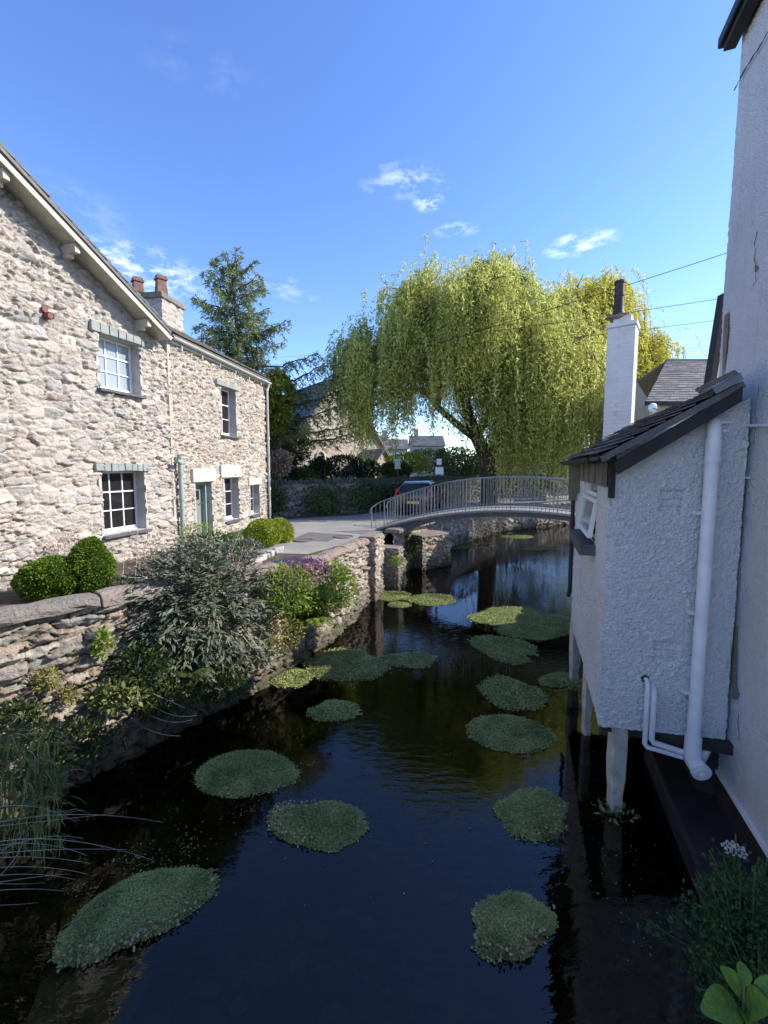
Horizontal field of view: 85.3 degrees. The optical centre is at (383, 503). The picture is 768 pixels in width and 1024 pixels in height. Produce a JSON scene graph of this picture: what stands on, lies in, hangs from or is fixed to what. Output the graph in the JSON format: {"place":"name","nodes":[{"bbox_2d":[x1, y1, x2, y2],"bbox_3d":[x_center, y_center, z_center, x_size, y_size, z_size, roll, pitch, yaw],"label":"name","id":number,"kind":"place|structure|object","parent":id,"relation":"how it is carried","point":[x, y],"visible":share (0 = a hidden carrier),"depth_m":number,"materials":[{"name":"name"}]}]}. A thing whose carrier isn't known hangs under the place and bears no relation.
{"place":"outdoors","nodes":[
{"label":"outdoors","id":0,"kind":"place"},
{"bbox_2d":[0,523,740,1023],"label":"water","id":1,"kind":"structure","parent":0,"point":[360,937],"depth_m":3.59,"materials":[{"name":"liquid"}]},
{"bbox_2d":[0,716,88,865],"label":"reed clump","id":2,"kind":"object","parent":1,"relation":"in","point":[57,738],"visible":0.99,"depth_m":3.04,"materials":[{"name":"green plant"}]},
{"bbox_2d":[47,864,220,973],"bbox_3d":[-1.873,3.105,3.233,1.131,0.090,0.664,-2,5,-20],"label":"cress mat","id":3,"kind":"object","parent":1,"relation":"on","point":[129,912],"visible":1,"depth_m":3.17,"materials":[{"name":"plant"}]},
{"bbox_2d":[191,748,300,798],"bbox_3d":[-1.534,2.983,4.670,1.243,0.083,0.779,0,5,0],"label":"cress mat","id":4,"kind":"object","parent":1,"relation":"on","point":[238,773],"visible":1,"depth_m":4.60,"materials":[{"name":"plant"}]},
{"bbox_2d":[268,667,312,688],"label":"cress mat","id":5,"kind":"object","parent":1,"relation":"on","point":[295,677],"visible":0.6,"depth_m":6.68,"materials":[{"name":"plant"}]},
{"bbox_2d":[266,799,369,853],"bbox_3d":[-0.646,3.037,3.971,1.020,0.096,0.606,0,5,0],"label":"cress mat","id":6,"kind":"object","parent":1,"relation":"on","point":[330,826],"visible":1,"depth_m":3.95,"materials":[{"name":"plant"}]},
{"bbox_2d":[306,699,362,721],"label":"cress mat","id":7,"kind":"object","parent":1,"relation":"on","point":[332,710],"visible":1,"depth_m":5.79,"materials":[{"name":"plant"}]},
{"bbox_2d":[301,646,393,681],"bbox_3d":[-0.700,2.759,7.180,1.334,0.091,1.507,-4,7,-42],"label":"cress mat","id":8,"kind":"object","parent":1,"relation":"on","point":[347,663],"visible":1,"depth_m":7.14,"materials":[{"name":"plant"}]},
{"bbox_2d":[63,639,669,971],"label":"floating leaves","id":9,"kind":"object","parent":1,"relation":"on","point":[285,858],"visible":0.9,"depth_m":3.67,"materials":[{"name":"green plant"}]},
{"bbox_2d":[383,544,404,590],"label":"stone pier","id":10,"kind":"structure","parent":1,"relation":"in","point":[393,578],"depth_m":11.50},
{"bbox_2d":[379,590,410,601],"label":"cress mat","id":11,"kind":"object","parent":1,"relation":"on","point":[390,595],"visible":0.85,"depth_m":11.03,"materials":[{"name":"plant"}]},
{"bbox_2d":[374,652,437,668],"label":"cress mat","id":12,"kind":"object","parent":1,"relation":"on","point":[415,660],"visible":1,"depth_m":7.34,"materials":[{"name":"plant"}]},
{"bbox_2d":[404,593,455,606],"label":"cress mat","id":13,"kind":"object","parent":1,"relation":"on","point":[436,600],"visible":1,"depth_m":10.70,"materials":[{"name":"plant"}]},
{"bbox_2d":[467,634,538,664],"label":"cress mat","id":14,"kind":"object","parent":1,"relation":"on","point":[506,650],"visible":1,"depth_m":7.83,"materials":[{"name":"plant"}]},
{"bbox_2d":[467,606,543,625],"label":"cress mat","id":15,"kind":"object","parent":1,"relation":"on","point":[493,616],"visible":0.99,"depth_m":9.57,"materials":[{"name":"plant"}]},
{"bbox_2d":[465,713,557,754],"bbox_3d":[1.621,2.923,5.356,1.150,0.083,0.842,0,5,0],"label":"cress mat","id":16,"kind":"object","parent":1,"relation":"on","point":[513,734],"visible":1,"depth_m":5.30,"materials":[{"name":"plant"}]},
{"bbox_2d":[476,673,549,710],"bbox_3d":[1.914,2.845,6.270,0.957,0.079,1.060,-5,7,-43],"label":"cress mat","id":17,"kind":"object","parent":1,"relation":"on","point":[505,692],"visible":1,"depth_m":6.24,"materials":[{"name":"plant"}]},
{"bbox_2d":[470,886,558,964],"bbox_3d":[0.942,3.111,3.119,0.739,0.098,0.477,-3,6,-31],"label":"cress mat","id":18,"kind":"object","parent":1,"relation":"on","point":[511,925],"visible":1,"depth_m":3.07,"materials":[{"name":"plant"}]},
{"bbox_2d":[493,786,568,843],"bbox_3d":[1.490,3.024,4.111,0.804,0.099,0.623,-2,5,-24],"label":"cress mat","id":19,"kind":"object","parent":1,"relation":"on","point":[536,814],"visible":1,"depth_m":4.07,"materials":[{"name":"plant"}]},
{"bbox_2d":[494,613,570,641],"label":"cress mat","id":20,"kind":"object","parent":1,"relation":"on","point":[551,626],"visible":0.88,"depth_m":8.80,"materials":[{"name":"plant"}]},
{"bbox_2d":[538,671,568,688],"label":"cress mat","id":21,"kind":"object","parent":1,"relation":"on","point":[551,680],"visible":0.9,"depth_m":6.64,"materials":[{"name":"plant"}]},
{"bbox_2d":[569,622,580,682],"bbox_3d":[3.032,2.556,6.636,0.139,1.350,0.138,0,5,0],"label":"timber prop","id":22,"kind":"object","parent":1,"relation":"in","point":[574,659],"visible":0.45,"depth_m":6.58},
{"bbox_2d":[581,663,592,735],"bbox_3d":[2.589,2.671,5.320,0.106,1.350,0.109,0,5,0],"label":"timber prop","id":23,"kind":"object","parent":1,"relation":"in","point":[587,705],"visible":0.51,"depth_m":5.28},
{"bbox_2d":[592,795,639,824],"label":"plant clump","id":24,"kind":"object","parent":1,"relation":"in","point":[601,807],"visible":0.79,"depth_m":4.11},
{"bbox_2d":[636,833,767,1023],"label":"water dropwort","id":25,"kind":"object","parent":1,"relation":"on","point":[734,930],"visible":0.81,"depth_m":2.12,"materials":[{"name":"green plant"}]},
{"bbox_2d":[0,0,741,461],"label":"sky","id":26,"kind":"structure","parent":0,"point":[323,140],"materials":[{"name":"blue"}]},
{"bbox_2d":[184,500,569,554],"bbox_3d":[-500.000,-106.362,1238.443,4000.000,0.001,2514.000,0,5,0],"label":"ground","id":27,"kind":"structure","parent":0,"point":[239,532],"depth_m":12.55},
{"bbox_2d":[0,140,271,591],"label":"stone cottage","id":28,"kind":"structure","parent":27,"relation":"on","point":[126,408],"depth_m":8.18,"materials":[{"name":"white stone"}]},
{"bbox_2d":[88,319,146,398],"bbox_3d":[-5.640,-2.919,8.619,0.602,1.324,1.205,1,5,17],"label":"window","id":29,"kind":"structure","parent":28,"relation":"in","point":[119,360],"depth_m":8.74,"materials":[{"name":"white paint"}]},
{"bbox_2d":[93,463,151,539],"bbox_3d":[-5.661,-0.104,8.827,0.619,1.521,1.268,1,5,17],"label":"window","id":30,"kind":"structure","parent":28,"relation":"in","point":[123,485],"depth_m":8.95,"materials":[{"name":"white paint"}]},
{"bbox_2d":[190,469,220,541],"bbox_3d":[-4.929,0.098,11.294,0.739,2.097,1.050,0,5,0],"label":"door","id":31,"kind":"structure","parent":28,"relation":"in","point":[202,479],"depth_m":11.56,"materials":[{"name":"green wood"}]},
{"bbox_2d":[214,378,240,438],"bbox_3d":[-4.787,-2.790,12.401,0.482,1.626,1.289,1,5,9],"label":"window","id":32,"kind":"structure","parent":28,"relation":"in","point":[228,394],"depth_m":12.79,"materials":[{"name":"white paint"}]},
{"bbox_2d":[219,465,242,523],"bbox_3d":[-4.778,-0.313,12.659,0.477,1.733,1.161,1,5,9],"label":"window","id":33,"kind":"structure","parent":28,"relation":"in","point":[231,481],"depth_m":12.97,"materials":[{"name":"white paint"}]},
{"bbox_2d":[247,478,262,516],"bbox_3d":[-4.515,-0.239,14.172,0.450,1.302,0.922,1,5,9],"label":"window","id":34,"kind":"structure","parent":28,"relation":"in","point":[254,483],"depth_m":14.49,"materials":[{"name":"white paint"}]},
{"bbox_2d":[0,548,313,606],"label":"garden bed","id":35,"kind":"object","parent":27,"relation":"on","point":[9,597],"visible":0.08,"depth_m":8.27,"materials":[{"name":"soil"}]},
{"bbox_2d":[9,554,80,601],"bbox_3d":[-5.150,1.188,6.426,0.954,0.848,0.834,0,5,0],"label":"topiary bush","id":36,"kind":"object","parent":35,"relation":"on","point":[43,577],"visible":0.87,"depth_m":6.19,"materials":[{"name":"green plant"}]},
{"bbox_2d":[46,533,82,555],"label":"rose","id":37,"kind":"object","parent":35,"relation":"on","point":[66,542],"visible":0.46,"depth_m":7.26,"materials":[{"name":"white plant"}]},
{"bbox_2d":[64,535,117,593],"bbox_3d":[-4.747,1.044,6.703,0.758,1.082,0.774,0,5,0],"label":"topiary bush","id":38,"kind":"object","parent":35,"relation":"on","point":[92,559],"visible":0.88,"depth_m":6.54,"materials":[{"name":"green plant"}]},
{"bbox_2d":[102,571,146,588],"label":"shrub","id":39,"kind":"object","parent":35,"relation":"on","point":[119,579],"visible":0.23,"depth_m":6.01,"materials":[{"name":"green plant"}]},
{"bbox_2d":[126,544,177,576],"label":"rose","id":40,"kind":"object","parent":35,"relation":"on","point":[144,557],"visible":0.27,"depth_m":6.58,"materials":[{"name":"pink plant"}]},
{"bbox_2d":[115,524,279,713],"bbox_3d":[-2.572,1.739,5.693,2.282,2.921,1.853,-1,5,-8],"label":"buddleia bush","id":41,"kind":"object","parent":35,"relation":"on","point":[206,629],"visible":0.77,"depth_m":5.43,"materials":[{"name":"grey plant"}]},
{"bbox_2d":[121,691,196,749],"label":"bare branches","id":42,"kind":"object","parent":41,"relation":"hanging from","point":[156,718],"visible":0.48,"depth_m":4.79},
{"bbox_2d":[175,522,223,546],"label":"shrub","id":43,"kind":"object","parent":35,"relation":"on","point":[198,528],"visible":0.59,"depth_m":8.67,"materials":[{"name":"green plant"}]},
{"bbox_2d":[173,530,248,560],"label":"shrub","id":44,"kind":"object","parent":35,"relation":"on","point":[223,537],"visible":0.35,"depth_m":8.29,"materials":[{"name":"green plant"}]},
{"bbox_2d":[213,537,269,559],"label":"shrub","id":45,"kind":"object","parent":35,"relation":"on","point":[251,542],"visible":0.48,"depth_m":9.11,"materials":[{"name":"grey plant"}]},
{"bbox_2d":[248,546,283,564],"bbox_3d":[-2.577,1.139,9.244,0.229,0.156,1.735,1,5,8],"label":"bed edging","id":46,"kind":"object","parent":35,"relation":"on","point":[269,554],"visible":0.77,"depth_m":9.20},
{"bbox_2d":[242,517,283,547],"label":"topiary bush","id":47,"kind":"object","parent":27,"relation":"on","point":[265,530],"visible":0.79,"depth_m":10.26,"materials":[{"name":"green plant"}]},
{"bbox_2d":[188,245,366,460],"bbox_3d":[-5.002,-5.262,18.530,8.891,11.217,5.525,0,5,0],"label":"cedar tree","id":48,"kind":"object","parent":27,"relation":"on","point":[235,339],"visible":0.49,"depth_m":18.12,"materials":[{"name":"green plant"}]},
{"bbox_2d":[264,367,298,479],"bbox_3d":[-4.427,-2.526,17.000,1.786,6.064,1.661,3,6,27],"label":"golden conifer","id":49,"kind":"object","parent":27,"relation":"on","point":[280,418],"visible":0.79,"depth_m":16.69,"materials":[{"name":"green plant"}]},
{"bbox_2d":[270,448,292,478],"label":"shrub","id":50,"kind":"object","parent":27,"relation":"on","point":[279,468],"visible":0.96,"depth_m":16.77,"materials":[{"name":"purple plant"}]},
{"bbox_2d":[266,407,318,480],"bbox_3d":[-4.798,-2.504,20.317,3.085,5.408,3.161,3,6,33],"label":"yew tree","id":51,"kind":"object","parent":27,"relation":"on","point":[297,457],"visible":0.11,"depth_m":19.98,"materials":[{"name":"green plant"}]},
{"bbox_2d":[281,466,319,480],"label":"shrub","id":52,"kind":"object","parent":27,"relation":"on","point":[296,471],"visible":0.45,"depth_m":17.62,"materials":[{"name":"green plant"}]},
{"bbox_2d":[306,455,334,479],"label":"shrub","id":53,"kind":"object","parent":27,"relation":"on","point":[324,464],"visible":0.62,"depth_m":19.35,"materials":[{"name":"green plant"}]},
{"bbox_2d":[266,381,394,479],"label":"stone chapel","id":54,"kind":"structure","parent":27,"relation":"on","point":[347,450],"depth_m":26.38,"materials":[{"name":"stone"}]},
{"bbox_2d":[325,454,366,479],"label":"shrub","id":55,"kind":"object","parent":27,"relation":"on","point":[347,471],"visible":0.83,"depth_m":19.87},
{"bbox_2d":[353,458,382,478],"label":"shrub","id":56,"kind":"object","parent":27,"relation":"on","point":[375,470],"visible":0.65,"depth_m":21.23,"materials":[{"name":"green plant"}]},
{"bbox_2d":[380,461,412,477],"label":"shrub","id":57,"kind":"object","parent":27,"relation":"on","point":[390,467],"visible":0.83,"depth_m":22.17,"materials":[{"name":"green plant"}]},
{"bbox_2d":[383,451,433,476],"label":"hedge","id":58,"kind":"object","parent":27,"relation":"on","point":[414,455],"visible":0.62,"depth_m":24.09,"materials":[{"name":"green plant"}]},
{"bbox_2d":[267,474,568,517],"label":"dry stone wall","id":59,"kind":"structure","parent":27,"relation":"on","point":[311,496],"depth_m":17.74,"materials":[{"name":"grey stone"}]},
{"bbox_2d":[408,447,458,475],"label":"hedge","id":60,"kind":"object","parent":27,"relation":"on","point":[428,453],"visible":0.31,"depth_m":26.70,"materials":[{"name":"green plant"}]},
{"bbox_2d":[430,444,479,475],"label":"shrub","id":61,"kind":"object","parent":27,"relation":"on","point":[447,462],"visible":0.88,"depth_m":24.58,"materials":[{"name":"green plant"}]},
{"bbox_2d":[315,234,640,505],"bbox_3d":[4.346,-5.739,19.815,14.884,12.358,8.568,0,5,0],"label":"willow tree","id":62,"kind":"object","parent":27,"relation":"on","point":[530,394],"visible":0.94,"depth_m":17.25,"materials":[{"name":"green plant"}]},
{"bbox_2d":[380,436,587,476],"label":"distant trees","id":63,"kind":"object","parent":27,"relation":"on","point":[478,473],"visible":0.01,"depth_m":83.88,"materials":[{"name":"green plant"}]},
{"bbox_2d":[548,263,705,398],"bbox_3d":[11.697,-6.395,22.997,9.422,12.738,7.390,0,5,0],"label":"willow tree","id":64,"kind":"object","parent":27,"relation":"on","point":[652,353],"visible":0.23,"depth_m":21.04,"materials":[{"name":"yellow plant"}]},
{"bbox_2d":[382,430,408,475],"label":"town house","id":65,"kind":"structure","parent":0,"point":[403,447],"depth_m":45.40,"materials":[{"name":"stone"}]},
{"bbox_2d":[226,496,568,553],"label":"road","id":66,"kind":"structure","parent":0,"point":[356,526],"depth_m":14.23,"materials":[{"name":"asphalt"}]},
{"bbox_2d":[271,516,294,542],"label":"topiary bush","id":67,"kind":"object","parent":66,"relation":"on","point":[287,527],"visible":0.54,"depth_m":10.97,"materials":[{"name":"green plant"}]},
{"bbox_2d":[293,532,342,540],"bbox_3d":[-1.883,0.934,11.905,1.159,0.001,1.432,1,5,12],"label":"road patch","id":68,"kind":"object","parent":66,"relation":"on","point":[320,536],"visible":0.83,"depth_m":11.94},
{"bbox_2d":[268,509,394,518],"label":"verge","id":69,"kind":"structure","parent":66,"relation":"on","point":[296,517],"depth_m":17.13,"materials":[{"name":"concrete"}]},
{"bbox_2d":[394,480,441,513],"bbox_3d":[1.636,-0.360,18.664,1.660,1.415,3.850,1,5,14],"label":"parked car","id":70,"kind":"object","parent":66,"relation":"on","point":[408,486],"visible":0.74,"depth_m":17.00,"materials":[{"name":"blue paint"}]},
{"bbox_2d":[435,456,443,489],"bbox_3d":[2.263,-0.745,17.164,0.375,2.452,0.143,0,5,0],"label":"notice post","id":71,"kind":"object","parent":66,"relation":"on","point":[439,470],"visible":0.89,"depth_m":17.04,"materials":[{"name":"metal"}]},
{"bbox_2d":[513,492,551,507],"bbox_3d":[6.077,0.019,17.082,1.544,0.945,0.729,0,5,-5],"label":"wooden bench","id":72,"kind":"object","parent":66,"relation":"on","point":[537,493],"visible":0.48,"depth_m":17.28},
{"bbox_2d":[519,447,579,497],"bbox_3d":[11.219,-2.139,26.976,5.564,3.562,4.563,0,5,0],"label":"shrub","id":73,"kind":"object","parent":66,"relation":"on","point":[540,475],"visible":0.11,"depth_m":26.71,"materials":[{"name":"green plant"}]},
{"bbox_2d":[409,429,445,476],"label":"town house","id":74,"kind":"structure","parent":0,"point":[424,442],"depth_m":60.22,"materials":[{"name":"stone"}]},
{"bbox_2d":[383,501,559,544],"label":"river bank","id":75,"kind":"structure","parent":0,"point":[388,538],"depth_m":12.87,"materials":[{"name":"soil"}]},
{"bbox_2d":[256,614,307,654],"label":"plant clump","id":76,"kind":"object","parent":75,"relation":"on","point":[276,643],"visible":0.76,"depth_m":6.46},
{"bbox_2d":[644,0,767,1023],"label":"tall white house","id":77,"kind":"structure","parent":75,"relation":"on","point":[737,802],"depth_m":3.65,"materials":[{"name":"paint"}]},
{"bbox_2d":[559,370,750,794],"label":"overhanging annexe","id":78,"kind":"structure","parent":77,"relation":"attached to","point":[655,533],"depth_m":3.83,"materials":[{"name":"white paint"}]},
{"bbox_2d":[569,483,597,555],"bbox_3d":[2.589,0.115,5.090,0.588,0.808,1.278,1,5,14],"label":"window","id":79,"kind":"structure","parent":78,"relation":"in","point":[580,538],"depth_m":4.97,"materials":[{"name":"white paint"}]},
{"bbox_2d":[700,961,767,1023],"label":"leafy sprig","id":80,"kind":"object","parent":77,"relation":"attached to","point":[718,1003],"visible":1,"depth_m":1.27,"materials":[{"name":"green plant"}]},
{"bbox_2d":[563,677,582,691],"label":"plant clump","id":81,"kind":"object","parent":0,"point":[573,684],"visible":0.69,"depth_m":6.17,"materials":[{"name":"plant"}]},
{"bbox_2d":[426,253,725,346],"bbox_3d":[8.363,-7.298,13.414,14.074,4.396,0.020,0,5,0],"label":"power line","id":82,"kind":"object","parent":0,"point":[575,301],"visible":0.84,"depth_m":13.47,"materials":[{"name":"black paint"}]},
{"label":"ground","id":83,"kind":"structure","parent":0,"visible":0},
{"bbox_2d":[603,279,639,440],"bbox_3d":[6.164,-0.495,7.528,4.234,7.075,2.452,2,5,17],"label":"chimney","id":84,"kind":"object","parent":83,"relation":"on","point":[623,328],"visible":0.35,"depth_m":7.55,"materials":[{"name":"paint"}]},
{"bbox_2d":[589,359,706,442],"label":"slate roof house","id":85,"kind":"structure","parent":83,"relation":"on","point":[666,383],"depth_m":15.71,"materials":[{"name":"beige paint"}]},
{"bbox_2d":[703,293,723,392],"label":"white wing","id":86,"kind":"structure","parent":83,"relation":"on","point":[712,367],"depth_m":4.79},
{"label":"river bed","id":87,"kind":"structure","parent":0,"visible":0},
{"bbox_2d":[0,538,370,819],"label":"river wall","id":88,"kind":"structure","parent":87,"relation":"on","point":[59,633],"depth_m":4.69,"materials":[{"name":"stone"}]},
{"bbox_2d":[0,695,60,756],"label":"plant clump","id":89,"kind":"object","parent":88,"relation":"attached to","point":[10,716],"visible":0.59,"depth_m":3.99,"materials":[{"name":"green plant"}]},
{"bbox_2d":[25,663,66,696],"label":"plant clump","id":90,"kind":"object","parent":88,"relation":"attached to","point":[52,685],"visible":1,"depth_m":4.17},
{"bbox_2d":[57,684,81,705],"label":"plant clump","id":91,"kind":"object","parent":88,"relation":"attached to","point":[69,691],"visible":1,"depth_m":4.35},
{"bbox_2d":[35,714,122,769],"bbox_3d":[-3.188,2.458,4.312,0.891,0.478,0.546,0,5,0],"label":"plant clump","id":92,"kind":"object","parent":88,"relation":"attached to","point":[94,740],"visible":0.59,"depth_m":4.31,"materials":[{"name":"green plant"}]},
{"bbox_2d":[0,805,159,904],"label":"dry stems","id":93,"kind":"object","parent":88,"relation":"attached to","point":[13,843],"visible":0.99,"depth_m":2.60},
{"bbox_2d":[88,624,116,661],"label":"plant clump","id":94,"kind":"object","parent":88,"relation":"attached to","point":[103,639],"visible":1,"depth_m":4.55,"materials":[{"name":"green plant"}]},
{"bbox_2d":[81,674,149,717],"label":"plant clump","id":95,"kind":"object","parent":88,"relation":"attached to","point":[111,702],"visible":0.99,"depth_m":4.57,"materials":[{"name":"plant"}]},
{"bbox_2d":[103,638,174,695],"bbox_3d":[-2.803,1.893,4.812,0.797,0.661,0.489,0,5,0],"label":"plant clump","id":96,"kind":"object","parent":88,"relation":"attached to","point":[134,676],"visible":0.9,"depth_m":4.76,"materials":[{"name":"green plant"}]},
{"bbox_2d":[123,675,206,723],"bbox_3d":[-2.648,2.357,5.018,1.012,0.528,0.626,0,5,0],"label":"plant clump","id":97,"kind":"object","parent":88,"relation":"attached to","point":[175,697],"visible":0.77,"depth_m":4.96,"materials":[{"name":"green plant"}]},
{"bbox_2d":[163,662,214,682],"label":"fern","id":98,"kind":"object","parent":88,"relation":"attached to","point":[195,672],"visible":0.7,"depth_m":5.19,"materials":[{"name":"green plant"}]},
{"bbox_2d":[193,665,253,705],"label":"plant clump","id":99,"kind":"object","parent":88,"relation":"attached to","point":[225,690],"visible":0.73,"depth_m":5.58,"materials":[{"name":"green plant"}]},
{"bbox_2d":[253,560,318,619],"bbox_3d":[-1.556,1.355,6.504,1.102,0.925,0.666,0,5,0],"label":"plant clump","id":100,"kind":"object","parent":88,"relation":"attached to","point":[288,591],"visible":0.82,"depth_m":6.45,"materials":[{"name":"green plant"}]},
{"bbox_2d":[269,562,331,591],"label":"plant clump","id":101,"kind":"object","parent":88,"relation":"attached to","point":[312,567],"visible":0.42,"depth_m":6.74,"materials":[{"name":"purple plant"}]},
{"bbox_2d":[274,555,332,583],"bbox_3d":[-1.389,1.119,7.043,1.016,0.508,0.684,-2,5,-23],"label":"pink valerian","id":102,"kind":"object","parent":88,"relation":"on","point":[307,561],"visible":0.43,"depth_m":7.00,"materials":[{"name":"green plant"}]},
{"bbox_2d":[286,610,338,632],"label":"fern","id":103,"kind":"object","parent":88,"relation":"attached to","point":[315,620],"visible":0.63,"depth_m":6.99,"materials":[{"name":"green plant"}]},
{"bbox_2d":[288,575,340,617],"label":"plant clump","id":104,"kind":"object","parent":88,"relation":"attached to","point":[323,589],"visible":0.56,"depth_m":7.08,"materials":[{"name":"green plant"}]},
{"bbox_2d":[314,560,362,613],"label":"plant clump","id":105,"kind":"object","parent":88,"relation":"attached to","point":[343,571],"visible":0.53,"depth_m":7.80,"materials":[{"name":"green plant"}]},
{"bbox_2d":[358,532,384,601],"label":"stone pier","id":106,"kind":"structure","parent":87,"relation":"on","point":[375,546],"depth_m":10.60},
{"bbox_2d":[412,529,451,569],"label":"stone block","id":107,"kind":"structure","parent":87,"relation":"on","point":[435,550],"depth_m":14.13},
{"bbox_2d":[385,501,575,571],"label":"embankment wall","id":108,"kind":"structure","parent":87,"relation":"on","point":[465,530],"depth_m":19.18,"materials":[{"name":"stone"}]},
{"bbox_2d":[404,532,419,559],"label":"plant clump","id":109,"kind":"object","parent":108,"relation":"attached to","point":[412,542],"visible":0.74,"depth_m":13.59,"materials":[{"name":"green plant"}]},
{"bbox_2d":[369,476,575,537],"bbox_3d":[3.898,0.232,12.604,8.566,2.133,1.858,1,5,17],"label":"footbridge","id":110,"kind":"object","parent":108,"relation":"on","point":[413,521],"visible":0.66,"depth_m":12.54,"materials":[{"name":"grey metal"}]},
{"bbox_2d":[606,728,627,811],"bbox_3d":[2.305,2.773,4.154,0.139,1.350,0.138,0,5,0],"label":"timber prop","id":111,"kind":"object","parent":87,"relation":"on","point":[616,752],"visible":0.66,"depth_m":4.09,"materials":[{"name":"wood"}]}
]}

